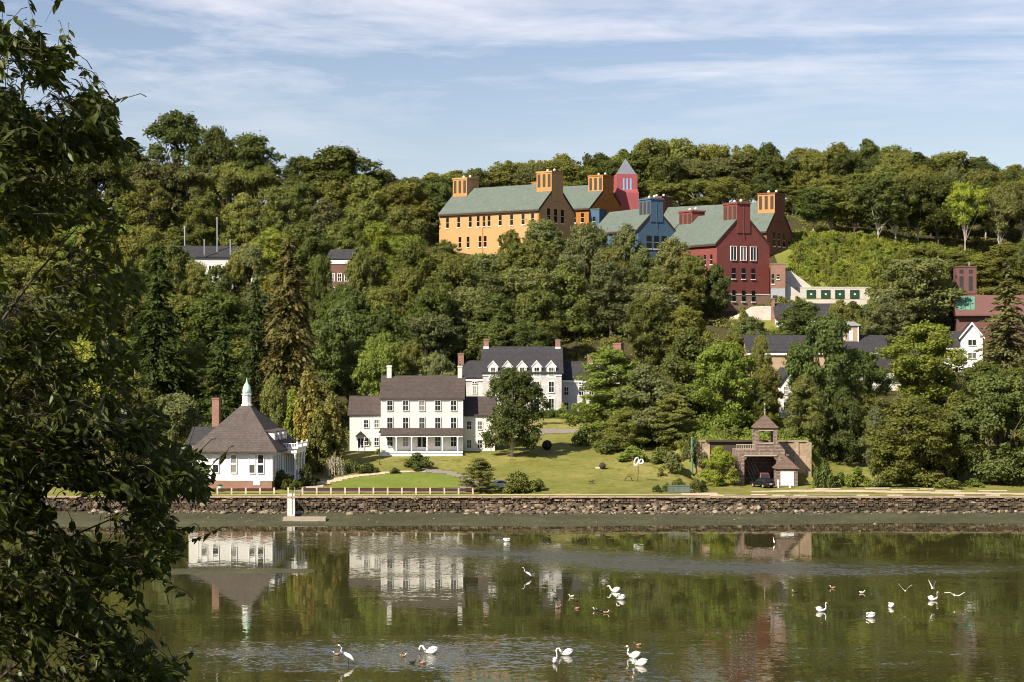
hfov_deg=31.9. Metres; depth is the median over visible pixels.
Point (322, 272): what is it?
tree
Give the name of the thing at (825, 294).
door
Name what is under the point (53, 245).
tree
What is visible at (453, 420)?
window
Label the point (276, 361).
conifer
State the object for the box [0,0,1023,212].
sky
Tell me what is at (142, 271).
tree
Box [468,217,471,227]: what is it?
window
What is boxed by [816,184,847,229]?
tree
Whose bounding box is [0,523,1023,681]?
water
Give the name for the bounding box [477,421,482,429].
window
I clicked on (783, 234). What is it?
window
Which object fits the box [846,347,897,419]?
tree
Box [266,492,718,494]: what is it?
shore path
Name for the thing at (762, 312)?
terrace wall
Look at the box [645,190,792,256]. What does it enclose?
russet hall
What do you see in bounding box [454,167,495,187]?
tree
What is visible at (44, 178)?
tree
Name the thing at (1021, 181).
tree
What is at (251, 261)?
tree
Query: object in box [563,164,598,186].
tree
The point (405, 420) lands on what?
window
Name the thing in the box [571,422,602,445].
shrub
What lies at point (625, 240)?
tree
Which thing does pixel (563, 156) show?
tree
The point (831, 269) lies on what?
shrub
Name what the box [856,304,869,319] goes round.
shrub
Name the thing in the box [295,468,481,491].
drive
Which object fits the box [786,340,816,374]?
tree
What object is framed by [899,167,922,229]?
tree
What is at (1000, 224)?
tree
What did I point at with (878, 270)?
tree
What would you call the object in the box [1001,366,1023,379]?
tree
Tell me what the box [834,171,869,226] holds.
tree
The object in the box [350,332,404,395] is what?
tree
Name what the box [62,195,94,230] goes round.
tree
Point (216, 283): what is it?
tree
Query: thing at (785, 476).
door
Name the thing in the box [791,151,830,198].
tree
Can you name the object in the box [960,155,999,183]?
tree
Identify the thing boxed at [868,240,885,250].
shrub
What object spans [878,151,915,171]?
tree
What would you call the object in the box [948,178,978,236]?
tree
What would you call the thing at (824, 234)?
shrub
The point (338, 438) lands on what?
conifer
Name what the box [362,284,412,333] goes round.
tree
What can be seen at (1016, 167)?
tree
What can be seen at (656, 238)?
window
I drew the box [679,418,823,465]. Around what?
wall top grass
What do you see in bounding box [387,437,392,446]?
window
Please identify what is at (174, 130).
tree
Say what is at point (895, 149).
tree
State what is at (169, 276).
tree
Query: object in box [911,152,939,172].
tree
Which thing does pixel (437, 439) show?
window
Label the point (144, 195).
tree
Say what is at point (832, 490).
track
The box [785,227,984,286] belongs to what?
meadow grass
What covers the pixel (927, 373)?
tree
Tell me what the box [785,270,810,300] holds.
stair wall
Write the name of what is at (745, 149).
tree
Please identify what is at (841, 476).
shrub
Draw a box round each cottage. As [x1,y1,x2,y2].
[597,341,633,383]
[771,297,834,326]
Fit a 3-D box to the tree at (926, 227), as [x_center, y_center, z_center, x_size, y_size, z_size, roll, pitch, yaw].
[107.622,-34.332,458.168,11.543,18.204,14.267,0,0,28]
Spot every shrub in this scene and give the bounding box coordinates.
[274,469,292,489]
[289,479,301,489]
[298,463,316,485]
[340,459,359,471]
[344,458,358,473]
[357,463,379,472]
[390,467,399,473]
[403,452,433,470]
[502,471,537,493]
[535,478,546,490]
[561,402,566,410]
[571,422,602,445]
[591,436,619,453]
[616,445,647,460]
[651,446,680,463]
[652,485,662,492]
[656,470,666,475]
[658,451,684,472]
[661,483,668,491]
[671,478,685,484]
[677,436,687,449]
[681,436,704,466]
[687,431,694,438]
[690,478,704,492]
[693,451,711,469]
[696,428,711,434]
[701,480,707,490]
[712,426,720,434]
[718,428,731,438]
[730,425,744,436]
[738,305,747,319]
[742,427,751,435]
[763,430,781,437]
[770,295,787,303]
[792,424,802,438]
[794,252,804,262]
[795,231,806,239]
[795,243,805,252]
[796,266,810,272]
[802,238,809,245]
[807,230,818,237]
[807,236,815,245]
[809,257,822,265]
[810,262,821,267]
[811,267,820,273]
[812,458,833,487]
[815,244,826,251]
[818,271,826,278]
[819,238,828,245]
[819,266,838,276]
[820,231,828,237]
[820,262,828,269]
[821,234,839,242]
[822,268,829,277]
[823,252,838,261]
[824,254,832,264]
[827,230,838,235]
[827,243,835,251]
[829,240,840,249]
[830,246,853,252]
[831,274,843,281]
[832,260,850,267]
[833,472,846,486]
[836,266,848,276]
[838,235,845,242]
[841,237,859,244]
[844,466,872,487]
[845,301,861,311]
[855,230,869,241]
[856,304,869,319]
[858,253,870,262]
[860,272,869,279]
[863,266,870,277]
[866,239,874,246]
[867,244,876,250]
[867,297,876,302]
[868,231,883,240]
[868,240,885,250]
[868,250,881,259]
[869,475,892,487]
[871,275,880,282]
[873,237,884,243]
[883,246,895,256]
[896,247,909,255]
[898,237,908,244]
[917,241,926,248]
[932,477,963,489]
[954,244,970,253]
[959,250,970,257]
[960,478,985,487]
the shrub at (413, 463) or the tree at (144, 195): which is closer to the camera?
the shrub at (413, 463)
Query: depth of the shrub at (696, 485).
272.77 m
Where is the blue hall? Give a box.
[596,195,675,266]
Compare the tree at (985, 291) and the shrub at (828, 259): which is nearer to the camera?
the tree at (985, 291)
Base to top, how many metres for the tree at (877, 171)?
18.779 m
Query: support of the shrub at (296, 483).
on the ground at (563, 464)
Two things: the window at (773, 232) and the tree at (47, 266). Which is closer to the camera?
the tree at (47, 266)
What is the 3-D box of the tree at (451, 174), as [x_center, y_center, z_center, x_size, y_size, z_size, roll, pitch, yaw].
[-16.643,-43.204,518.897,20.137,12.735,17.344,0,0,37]
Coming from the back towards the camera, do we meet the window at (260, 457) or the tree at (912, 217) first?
the tree at (912, 217)
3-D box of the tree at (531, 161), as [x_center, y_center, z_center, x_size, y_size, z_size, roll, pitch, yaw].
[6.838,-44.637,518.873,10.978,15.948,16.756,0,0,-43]
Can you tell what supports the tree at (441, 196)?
on the ground at (563, 464)
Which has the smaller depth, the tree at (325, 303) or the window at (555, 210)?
the tree at (325, 303)
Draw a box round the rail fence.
[212,487,473,493]
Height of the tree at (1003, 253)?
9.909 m
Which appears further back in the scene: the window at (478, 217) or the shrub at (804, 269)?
the window at (478, 217)
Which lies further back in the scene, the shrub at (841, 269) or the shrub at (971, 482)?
the shrub at (841, 269)
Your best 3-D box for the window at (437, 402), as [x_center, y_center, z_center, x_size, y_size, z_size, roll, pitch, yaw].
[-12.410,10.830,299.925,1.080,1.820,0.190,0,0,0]
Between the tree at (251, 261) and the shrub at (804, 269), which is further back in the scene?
the shrub at (804, 269)
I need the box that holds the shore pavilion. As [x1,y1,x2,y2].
[186,379,307,488]
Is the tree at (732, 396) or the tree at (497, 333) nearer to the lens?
the tree at (732, 396)
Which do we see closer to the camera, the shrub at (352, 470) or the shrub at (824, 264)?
the shrub at (352, 470)
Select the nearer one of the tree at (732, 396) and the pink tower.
the tree at (732, 396)
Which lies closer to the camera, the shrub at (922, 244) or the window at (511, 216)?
the shrub at (922, 244)
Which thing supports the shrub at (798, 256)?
on the ground at (563, 464)
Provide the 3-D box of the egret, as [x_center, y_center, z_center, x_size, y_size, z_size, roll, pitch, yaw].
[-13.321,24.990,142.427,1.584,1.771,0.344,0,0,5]
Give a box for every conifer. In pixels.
[130,247,202,421]
[184,309,249,439]
[231,279,271,410]
[251,237,348,437]
[283,386,305,464]
[293,368,323,468]
[302,405,333,473]
[317,391,349,470]
[559,346,653,431]
[644,392,697,447]
[967,260,1023,391]
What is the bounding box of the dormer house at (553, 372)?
[458,337,595,414]
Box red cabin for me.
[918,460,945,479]
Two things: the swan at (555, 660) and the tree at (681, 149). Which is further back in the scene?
the tree at (681, 149)
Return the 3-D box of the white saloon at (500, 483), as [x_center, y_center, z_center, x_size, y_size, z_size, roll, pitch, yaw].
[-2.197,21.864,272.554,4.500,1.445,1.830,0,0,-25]
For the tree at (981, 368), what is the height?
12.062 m
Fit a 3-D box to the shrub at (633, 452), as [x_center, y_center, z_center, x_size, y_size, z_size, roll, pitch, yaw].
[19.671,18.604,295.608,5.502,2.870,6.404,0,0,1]
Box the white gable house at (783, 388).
[776,367,793,416]
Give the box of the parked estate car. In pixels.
[750,478,774,487]
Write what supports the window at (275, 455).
in the shore pavilion
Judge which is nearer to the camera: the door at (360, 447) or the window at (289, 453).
the window at (289, 453)
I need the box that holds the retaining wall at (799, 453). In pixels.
[693,439,810,476]
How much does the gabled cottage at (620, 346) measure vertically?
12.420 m
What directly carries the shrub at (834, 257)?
on the ground at (563, 464)
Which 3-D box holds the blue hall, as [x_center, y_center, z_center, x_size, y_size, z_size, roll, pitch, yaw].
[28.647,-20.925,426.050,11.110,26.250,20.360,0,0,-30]
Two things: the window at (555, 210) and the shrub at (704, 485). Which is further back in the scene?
the window at (555, 210)
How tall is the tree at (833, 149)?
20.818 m
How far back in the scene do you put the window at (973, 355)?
351.86 m
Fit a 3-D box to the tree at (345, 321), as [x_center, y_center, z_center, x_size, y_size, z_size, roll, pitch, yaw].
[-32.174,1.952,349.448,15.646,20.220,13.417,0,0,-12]
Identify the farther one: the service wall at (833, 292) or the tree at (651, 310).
the service wall at (833, 292)
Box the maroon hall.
[664,199,770,310]
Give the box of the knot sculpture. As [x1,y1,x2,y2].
[624,457,643,480]
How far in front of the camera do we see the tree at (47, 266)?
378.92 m
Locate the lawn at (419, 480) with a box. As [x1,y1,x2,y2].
[328,473,464,487]
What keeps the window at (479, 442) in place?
in the white porch house at (428, 415)
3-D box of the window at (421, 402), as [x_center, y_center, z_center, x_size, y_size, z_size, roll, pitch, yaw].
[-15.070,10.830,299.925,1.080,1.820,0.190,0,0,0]
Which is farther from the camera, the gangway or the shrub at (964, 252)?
the shrub at (964, 252)
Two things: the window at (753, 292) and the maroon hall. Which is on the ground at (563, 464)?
the maroon hall
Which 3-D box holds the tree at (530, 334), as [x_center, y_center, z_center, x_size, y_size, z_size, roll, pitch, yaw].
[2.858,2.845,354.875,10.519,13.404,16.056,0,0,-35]
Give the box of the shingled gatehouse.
[732,403,788,484]
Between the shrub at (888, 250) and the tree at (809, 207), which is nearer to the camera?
the shrub at (888, 250)
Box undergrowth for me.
[3,201,1023,462]
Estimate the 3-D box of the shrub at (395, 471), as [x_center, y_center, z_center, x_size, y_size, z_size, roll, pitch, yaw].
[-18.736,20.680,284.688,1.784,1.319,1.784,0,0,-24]
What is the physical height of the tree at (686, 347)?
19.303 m
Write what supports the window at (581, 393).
in the dormer house at (553, 372)
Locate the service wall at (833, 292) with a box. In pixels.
[797,287,879,306]
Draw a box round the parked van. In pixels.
[756,472,769,479]
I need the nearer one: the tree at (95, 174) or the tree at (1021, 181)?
the tree at (95, 174)
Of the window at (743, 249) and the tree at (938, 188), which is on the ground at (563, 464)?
the tree at (938, 188)
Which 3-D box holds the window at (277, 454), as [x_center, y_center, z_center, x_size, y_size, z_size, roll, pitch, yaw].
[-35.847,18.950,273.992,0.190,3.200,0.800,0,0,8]
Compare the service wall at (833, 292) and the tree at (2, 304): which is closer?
the tree at (2, 304)
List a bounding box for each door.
[357,438,363,450]
[417,437,425,450]
[484,438,489,450]
[781,472,792,485]
[807,290,815,298]
[821,290,829,298]
[835,290,843,298]
[850,290,858,298]
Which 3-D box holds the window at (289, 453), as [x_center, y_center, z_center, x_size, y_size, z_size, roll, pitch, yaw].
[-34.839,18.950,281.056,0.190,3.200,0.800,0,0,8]
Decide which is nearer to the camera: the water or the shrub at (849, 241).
the water
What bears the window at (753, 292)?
in the maroon hall
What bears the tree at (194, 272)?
on the ground at (563, 464)
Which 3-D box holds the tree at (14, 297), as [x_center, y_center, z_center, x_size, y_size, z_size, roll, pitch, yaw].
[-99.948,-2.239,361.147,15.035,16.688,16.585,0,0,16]
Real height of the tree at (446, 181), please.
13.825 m
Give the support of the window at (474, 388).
in the dormer house at (553, 372)
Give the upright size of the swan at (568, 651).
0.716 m
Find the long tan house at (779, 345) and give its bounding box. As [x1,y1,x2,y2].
[741,322,887,378]
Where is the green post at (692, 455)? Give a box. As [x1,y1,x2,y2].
[691,437,692,473]
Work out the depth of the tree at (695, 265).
390.67 m
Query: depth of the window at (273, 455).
271.57 m
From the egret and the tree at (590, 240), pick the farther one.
the tree at (590, 240)
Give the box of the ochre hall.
[438,169,575,255]
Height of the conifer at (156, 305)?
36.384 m
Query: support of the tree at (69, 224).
on the ground at (563, 464)
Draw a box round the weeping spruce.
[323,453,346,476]
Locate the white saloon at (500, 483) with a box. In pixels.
[487,480,507,488]
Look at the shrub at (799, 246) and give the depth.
427.70 m
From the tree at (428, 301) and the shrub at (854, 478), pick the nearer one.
the shrub at (854, 478)
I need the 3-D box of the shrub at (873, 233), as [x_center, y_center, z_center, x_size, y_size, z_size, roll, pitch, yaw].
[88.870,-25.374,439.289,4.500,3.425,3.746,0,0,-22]
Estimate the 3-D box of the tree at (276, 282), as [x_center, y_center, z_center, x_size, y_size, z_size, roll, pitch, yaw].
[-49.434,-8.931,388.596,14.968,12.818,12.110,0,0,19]
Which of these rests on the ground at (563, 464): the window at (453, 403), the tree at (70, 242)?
the tree at (70, 242)
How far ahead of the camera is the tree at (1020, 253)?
413.54 m
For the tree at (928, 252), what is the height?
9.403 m
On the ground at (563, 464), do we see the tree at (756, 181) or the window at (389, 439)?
the tree at (756, 181)
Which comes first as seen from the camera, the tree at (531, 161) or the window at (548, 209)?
the window at (548, 209)
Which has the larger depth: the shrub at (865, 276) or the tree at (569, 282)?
the shrub at (865, 276)
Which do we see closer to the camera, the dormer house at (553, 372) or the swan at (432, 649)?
the swan at (432, 649)
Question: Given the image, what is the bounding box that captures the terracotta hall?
[531,173,620,228]
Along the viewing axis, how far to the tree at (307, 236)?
413.28 m
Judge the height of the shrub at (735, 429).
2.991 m
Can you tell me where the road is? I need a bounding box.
[525,428,577,433]
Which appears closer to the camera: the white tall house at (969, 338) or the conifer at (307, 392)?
the conifer at (307, 392)
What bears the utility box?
on the ground at (563, 464)
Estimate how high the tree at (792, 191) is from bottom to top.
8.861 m
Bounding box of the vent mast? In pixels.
[216,217,217,251]
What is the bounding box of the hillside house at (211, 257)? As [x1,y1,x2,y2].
[175,246,259,293]
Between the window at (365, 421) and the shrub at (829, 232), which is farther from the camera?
the shrub at (829, 232)
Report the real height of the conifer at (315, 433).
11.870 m
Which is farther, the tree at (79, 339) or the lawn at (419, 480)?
the tree at (79, 339)
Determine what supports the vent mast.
on the hillside house at (211, 257)
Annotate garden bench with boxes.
[315,479,326,483]
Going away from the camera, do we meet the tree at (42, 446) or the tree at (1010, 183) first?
the tree at (42, 446)
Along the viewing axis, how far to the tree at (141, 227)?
420.49 m
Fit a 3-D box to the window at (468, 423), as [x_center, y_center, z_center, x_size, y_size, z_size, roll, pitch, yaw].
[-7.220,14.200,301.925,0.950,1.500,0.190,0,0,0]
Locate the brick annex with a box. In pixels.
[770,263,785,300]
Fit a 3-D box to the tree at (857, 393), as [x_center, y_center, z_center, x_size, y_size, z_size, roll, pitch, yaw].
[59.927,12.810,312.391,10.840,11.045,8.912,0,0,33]
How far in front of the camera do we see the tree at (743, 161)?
489.11 m
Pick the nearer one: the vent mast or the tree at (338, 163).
the vent mast
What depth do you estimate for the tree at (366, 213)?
437.66 m
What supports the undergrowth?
on the ground at (563, 464)
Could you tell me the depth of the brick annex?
403.78 m
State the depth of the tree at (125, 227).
417.95 m
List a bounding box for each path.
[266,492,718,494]
[313,471,425,486]
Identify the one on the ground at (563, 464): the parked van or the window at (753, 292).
the parked van
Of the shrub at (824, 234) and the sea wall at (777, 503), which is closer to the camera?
the sea wall at (777, 503)
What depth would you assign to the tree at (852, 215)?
441.97 m
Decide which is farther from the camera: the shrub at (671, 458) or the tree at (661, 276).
the tree at (661, 276)
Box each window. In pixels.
[201,454,207,469]
[212,454,218,472]
[230,453,236,473]
[249,454,255,473]
[257,454,263,473]
[273,455,274,476]
[275,455,276,475]
[277,454,278,470]
[280,453,281,469]
[284,453,285,472]
[287,453,288,472]
[289,453,290,471]
[291,453,292,471]
[337,273,341,280]
[363,419,368,427]
[363,437,368,445]
[374,419,378,427]
[374,437,378,445]
[387,400,392,410]
[387,417,392,427]
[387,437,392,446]
[402,400,408,410]
[402,417,408,427]
[402,437,408,446]
[419,400,424,410]
[419,417,424,427]
[435,400,440,410]
[435,417,440,427]
[435,437,440,446]
[445,218,448,228]
[450,400,456,410]
[450,417,456,427]
[450,437,456,446]
[457,217,459,227]
[466,421,471,429]
[466,440,471,447]
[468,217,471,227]
[472,386,476,393]
[476,216,479,227]
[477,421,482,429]
[477,440,482,447]
[483,236,486,247]
[498,215,501,226]
[509,214,512,225]
[547,208,549,218]
[548,381,554,392]
[548,398,554,409]
[554,209,557,223]
[561,210,563,223]
[564,387,568,395]
[579,387,583,395]
[647,236,651,249]
[654,236,658,249]
[709,254,712,264]
[730,246,736,260]
[732,268,735,279]
[732,290,735,301]
[740,246,746,260]
[741,268,745,279]
[741,290,745,301]
[750,246,756,260]
[751,268,755,279]
[751,291,755,302]
[771,274,774,284]
[773,232,775,246]
[782,234,785,247]
[783,386,787,394]
[968,339,976,345]
[968,352,976,358]
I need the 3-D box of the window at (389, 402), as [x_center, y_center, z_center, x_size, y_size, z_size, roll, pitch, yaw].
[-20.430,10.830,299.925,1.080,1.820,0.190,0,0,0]
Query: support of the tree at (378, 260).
on the ground at (563, 464)
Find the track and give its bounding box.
[751,489,1023,494]
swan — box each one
[418,645,437,653]
[553,652,557,662]
[555,648,572,654]
[607,585,619,591]
[616,593,625,599]
[624,645,640,657]
[630,652,647,665]
[816,602,828,611]
[866,612,874,617]
[928,592,939,600]
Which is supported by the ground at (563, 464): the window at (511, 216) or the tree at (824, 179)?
the tree at (824, 179)
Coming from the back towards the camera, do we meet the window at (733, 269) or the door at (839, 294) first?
the door at (839, 294)
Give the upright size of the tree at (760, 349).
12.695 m
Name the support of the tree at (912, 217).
on the ground at (563, 464)
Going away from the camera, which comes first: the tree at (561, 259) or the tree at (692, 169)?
the tree at (561, 259)
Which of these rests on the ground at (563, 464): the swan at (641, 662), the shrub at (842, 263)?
the shrub at (842, 263)
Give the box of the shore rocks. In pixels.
[88,503,1023,514]
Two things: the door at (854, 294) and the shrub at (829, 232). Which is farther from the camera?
the shrub at (829, 232)
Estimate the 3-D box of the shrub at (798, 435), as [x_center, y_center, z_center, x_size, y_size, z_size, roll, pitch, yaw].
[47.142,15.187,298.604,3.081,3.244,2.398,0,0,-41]
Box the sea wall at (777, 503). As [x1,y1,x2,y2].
[38,496,1023,511]
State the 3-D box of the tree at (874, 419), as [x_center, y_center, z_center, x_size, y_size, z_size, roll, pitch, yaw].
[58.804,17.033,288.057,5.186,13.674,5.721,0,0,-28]
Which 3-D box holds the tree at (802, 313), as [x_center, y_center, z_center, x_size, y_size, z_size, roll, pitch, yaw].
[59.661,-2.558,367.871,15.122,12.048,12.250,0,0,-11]
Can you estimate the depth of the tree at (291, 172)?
472.66 m
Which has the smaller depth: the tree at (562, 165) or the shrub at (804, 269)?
the shrub at (804, 269)
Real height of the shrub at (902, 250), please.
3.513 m
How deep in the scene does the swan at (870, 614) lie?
166.41 m
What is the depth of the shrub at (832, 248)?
428.73 m
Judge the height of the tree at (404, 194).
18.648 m
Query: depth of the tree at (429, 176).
514.80 m
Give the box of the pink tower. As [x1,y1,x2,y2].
[613,158,638,210]
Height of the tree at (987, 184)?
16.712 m
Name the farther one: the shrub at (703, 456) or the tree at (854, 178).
the tree at (854, 178)
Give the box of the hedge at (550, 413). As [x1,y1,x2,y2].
[530,408,598,418]
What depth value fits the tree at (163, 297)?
380.40 m
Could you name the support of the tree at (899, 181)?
on the ground at (563, 464)
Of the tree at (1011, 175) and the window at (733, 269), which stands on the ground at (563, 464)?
the tree at (1011, 175)
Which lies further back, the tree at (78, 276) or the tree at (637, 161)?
the tree at (637, 161)
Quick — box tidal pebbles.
[60,513,1019,529]
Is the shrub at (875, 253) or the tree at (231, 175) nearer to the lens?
the shrub at (875, 253)
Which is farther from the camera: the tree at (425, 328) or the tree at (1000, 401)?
the tree at (425, 328)
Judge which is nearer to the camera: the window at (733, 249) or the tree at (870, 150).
the window at (733, 249)
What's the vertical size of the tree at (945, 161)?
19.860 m
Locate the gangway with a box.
[287,487,294,515]
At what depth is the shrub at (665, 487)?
271.73 m
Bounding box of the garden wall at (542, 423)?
[527,422,580,424]
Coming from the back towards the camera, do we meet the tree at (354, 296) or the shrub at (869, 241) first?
the shrub at (869, 241)
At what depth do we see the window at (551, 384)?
332.97 m
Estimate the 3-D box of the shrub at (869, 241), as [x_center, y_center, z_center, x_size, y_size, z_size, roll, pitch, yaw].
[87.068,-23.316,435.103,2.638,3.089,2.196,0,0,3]
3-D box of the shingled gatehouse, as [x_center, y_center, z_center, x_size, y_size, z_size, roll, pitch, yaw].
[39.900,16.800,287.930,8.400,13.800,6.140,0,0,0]
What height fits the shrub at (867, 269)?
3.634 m
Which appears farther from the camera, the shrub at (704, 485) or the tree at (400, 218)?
the tree at (400, 218)
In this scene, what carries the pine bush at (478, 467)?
on the ground at (563, 464)
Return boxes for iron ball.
[542,440,551,449]
[599,463,605,468]
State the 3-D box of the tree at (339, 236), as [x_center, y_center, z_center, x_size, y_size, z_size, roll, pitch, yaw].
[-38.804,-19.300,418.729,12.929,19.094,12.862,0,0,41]
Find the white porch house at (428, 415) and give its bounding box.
[347,363,496,455]
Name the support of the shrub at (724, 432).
on the ground at (563, 464)
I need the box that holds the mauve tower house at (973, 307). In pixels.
[949,262,1023,343]
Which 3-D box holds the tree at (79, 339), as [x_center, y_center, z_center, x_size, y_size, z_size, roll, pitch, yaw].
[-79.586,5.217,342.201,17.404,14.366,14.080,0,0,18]
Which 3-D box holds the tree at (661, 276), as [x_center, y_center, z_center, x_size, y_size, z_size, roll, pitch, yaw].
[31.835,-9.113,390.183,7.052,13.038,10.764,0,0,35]
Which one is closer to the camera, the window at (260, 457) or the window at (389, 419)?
the window at (260, 457)
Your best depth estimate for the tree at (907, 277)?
374.52 m
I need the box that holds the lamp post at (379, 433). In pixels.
[378,431,380,464]
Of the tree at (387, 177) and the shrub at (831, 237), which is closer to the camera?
the shrub at (831, 237)
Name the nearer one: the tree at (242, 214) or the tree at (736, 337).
the tree at (736, 337)
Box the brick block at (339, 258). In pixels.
[325,249,357,289]
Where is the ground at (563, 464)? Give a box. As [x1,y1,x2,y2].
[3,206,1023,573]
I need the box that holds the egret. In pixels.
[335,644,353,663]
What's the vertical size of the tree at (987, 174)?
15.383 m
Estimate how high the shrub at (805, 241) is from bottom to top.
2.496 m
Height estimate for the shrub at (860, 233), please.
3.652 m
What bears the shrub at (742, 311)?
on the ground at (563, 464)
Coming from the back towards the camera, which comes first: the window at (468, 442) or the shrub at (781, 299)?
the shrub at (781, 299)
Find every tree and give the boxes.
[0,0,233,681]
[0,219,31,261]
[0,254,49,295]
[0,288,37,327]
[0,300,7,317]
[0,366,38,405]
[7,224,67,261]
[8,345,91,400]
[21,258,74,299]
[29,165,44,185]
[30,294,72,341]
[31,195,76,250]
[37,167,85,230]
[50,340,132,420]
[55,331,127,389]
[56,225,86,276]
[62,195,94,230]
[65,159,121,223]
[67,265,110,298]
[67,291,127,336]
[69,152,112,200]
[73,222,129,274]
[92,197,139,237]
[96,295,180,345]
[100,142,149,183]
[101,336,170,390]
[104,157,139,212]
[107,372,164,462]
[110,267,156,326]
[113,222,134,267]
[115,225,178,282]
[120,178,175,229]
[126,160,194,232]
[129,225,159,254]
[134,239,177,289]
[140,109,213,212]
[143,391,211,463]
[151,293,204,358]
[151,337,214,402]
[153,238,196,295]
[160,226,197,245]
[160,291,192,305]
[170,164,216,225]
[172,290,249,363]
[175,194,222,245]
[176,260,210,301]
[184,124,245,225]
[194,162,259,230]
[199,264,235,316]
[204,335,266,399]
[215,192,267,250]
[219,254,249,298]
[221,130,286,203]
[227,289,300,350]
[231,242,271,311]
[242,165,282,235]
[249,227,291,275]
[256,184,309,253]
[259,373,293,427]
[260,272,312,311]
[269,178,320,224]
[275,219,334,280]
[279,154,321,201]
[296,144,383,213]
[301,197,342,259]
[302,178,355,221]
[306,252,333,326]
[309,299,373,394]
[314,282,356,323]
[316,218,372,283]
[318,285,372,348]
[334,339,371,410]
[340,173,395,233]
[342,200,389,248]
[343,249,374,299]
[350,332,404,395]
[355,220,397,284]
[356,307,420,375]
[360,247,387,288]
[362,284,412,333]
[363,169,405,213]
[377,181,434,233]
[378,266,428,319]
[381,204,429,244]
[385,176,431,217]
[386,234,427,279]
[392,239,438,305]
[395,312,464,369]
[397,337,429,375]
[398,285,461,361]
[412,350,456,375]
[416,259,474,324]
[419,172,442,181]
[421,252,471,284]
[423,176,452,189]
[425,181,452,231]
[426,239,461,255]
[437,170,462,178]
[443,285,493,360]
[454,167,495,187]
[455,292,538,356]
[463,320,524,359]
[467,256,478,271]
[467,269,518,319]
[470,252,510,289]
[478,364,552,456]
[481,170,522,187]
[487,160,526,184]
[492,322,552,345]
[496,229,524,268]
[496,238,559,290]
[497,265,569,320]
[507,288,566,345]
[516,163,548,184]
[519,159,550,184]
[522,217,569,266]
[533,157,579,185]
[547,254,590,306]
[547,261,597,337]
[548,153,576,166]
[559,221,609,304]
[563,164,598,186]
[575,152,614,168]
[577,260,641,336]
[588,157,621,190]
[588,247,632,304]
[602,406,650,447]
[608,223,644,281]
[611,149,627,160]
[612,363,680,441]
[615,293,678,364]
[616,148,660,196]
[620,282,687,331]
[621,247,663,290]
[632,137,669,168]
[637,154,689,202]
[639,181,685,206]
[642,270,673,286]
[647,235,695,293]
[651,305,715,360]
[652,325,721,420]
[660,137,703,205]
[665,273,707,310]
[666,178,728,205]
[675,159,712,206]
[677,254,711,310]
[685,338,762,429]
[693,142,730,196]
[694,445,739,486]
[701,176,753,204]
[702,157,746,204]
[702,262,732,317]
[717,150,777,202]
[721,376,777,409]
[726,333,751,357]
[729,144,757,202]
[734,316,770,334]
[740,174,786,200]
[745,384,781,428]
[746,363,784,417]
[748,154,798,197]
[750,142,785,200]
[751,333,773,376]
[772,299,827,334]
[777,185,805,214]
[780,311,868,435]
[781,154,809,201]
[782,372,827,437]
[783,147,807,182]
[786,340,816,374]
[790,186,833,230]
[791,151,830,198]
[798,147,821,155]
[805,174,846,210]
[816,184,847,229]
[822,142,853,173]
[822,386,866,462]
[827,151,864,179]
[829,183,872,233]
[829,299,859,333]
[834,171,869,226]
[841,383,883,434]
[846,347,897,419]
[848,138,882,172]
[851,176,906,238]
[858,404,897,477]
[859,160,882,173]
[860,292,917,344]
[860,393,961,487]
[864,253,926,319]
[865,255,968,330]
[867,162,910,229]
[870,319,971,406]
[871,174,919,241]
[877,144,913,163]
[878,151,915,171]
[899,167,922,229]
[904,178,933,240]
[906,247,956,268]
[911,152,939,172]
[913,171,942,235]
[913,174,963,245]
[914,165,942,175]
[919,256,952,320]
[930,149,978,180]
[931,183,978,245]
[937,390,985,480]
[941,180,989,249]
[942,166,970,184]
[945,251,979,277]
[945,370,1023,485]
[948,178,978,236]
[954,360,1005,412]
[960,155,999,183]
[960,258,1005,284]
[967,168,998,185]
[970,179,999,237]
[973,184,1023,238]
[973,186,1022,243]
[976,241,1023,278]
[976,286,1023,294]
[991,180,1020,240]
[996,168,1023,185]
[997,164,1023,177]
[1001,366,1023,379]
[1004,182,1023,236]
[1011,234,1023,276]
[1015,176,1023,197]
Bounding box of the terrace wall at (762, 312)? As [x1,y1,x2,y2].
[730,306,770,319]
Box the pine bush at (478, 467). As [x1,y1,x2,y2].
[457,457,499,492]
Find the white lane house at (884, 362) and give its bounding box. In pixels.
[862,353,915,390]
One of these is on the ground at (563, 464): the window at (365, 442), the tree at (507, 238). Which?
the tree at (507, 238)
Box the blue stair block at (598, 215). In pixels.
[588,208,606,226]
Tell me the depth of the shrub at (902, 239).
438.57 m
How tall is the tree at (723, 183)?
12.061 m
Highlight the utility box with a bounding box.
[667,485,689,492]
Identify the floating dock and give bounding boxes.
[283,516,326,520]
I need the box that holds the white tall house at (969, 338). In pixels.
[944,322,984,371]
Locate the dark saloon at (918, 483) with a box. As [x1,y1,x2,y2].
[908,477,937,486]
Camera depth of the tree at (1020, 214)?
439.32 m
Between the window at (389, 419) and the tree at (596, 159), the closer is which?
the window at (389, 419)
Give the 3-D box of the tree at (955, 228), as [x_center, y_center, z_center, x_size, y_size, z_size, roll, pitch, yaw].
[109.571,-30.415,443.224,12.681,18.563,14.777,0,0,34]
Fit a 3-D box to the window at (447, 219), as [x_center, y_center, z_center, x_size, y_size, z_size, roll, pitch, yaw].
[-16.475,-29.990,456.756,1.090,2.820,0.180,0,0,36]
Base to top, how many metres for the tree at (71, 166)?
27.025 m
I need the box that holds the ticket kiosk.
[772,456,798,486]
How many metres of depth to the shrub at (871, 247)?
431.85 m
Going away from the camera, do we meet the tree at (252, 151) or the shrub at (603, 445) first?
the shrub at (603, 445)

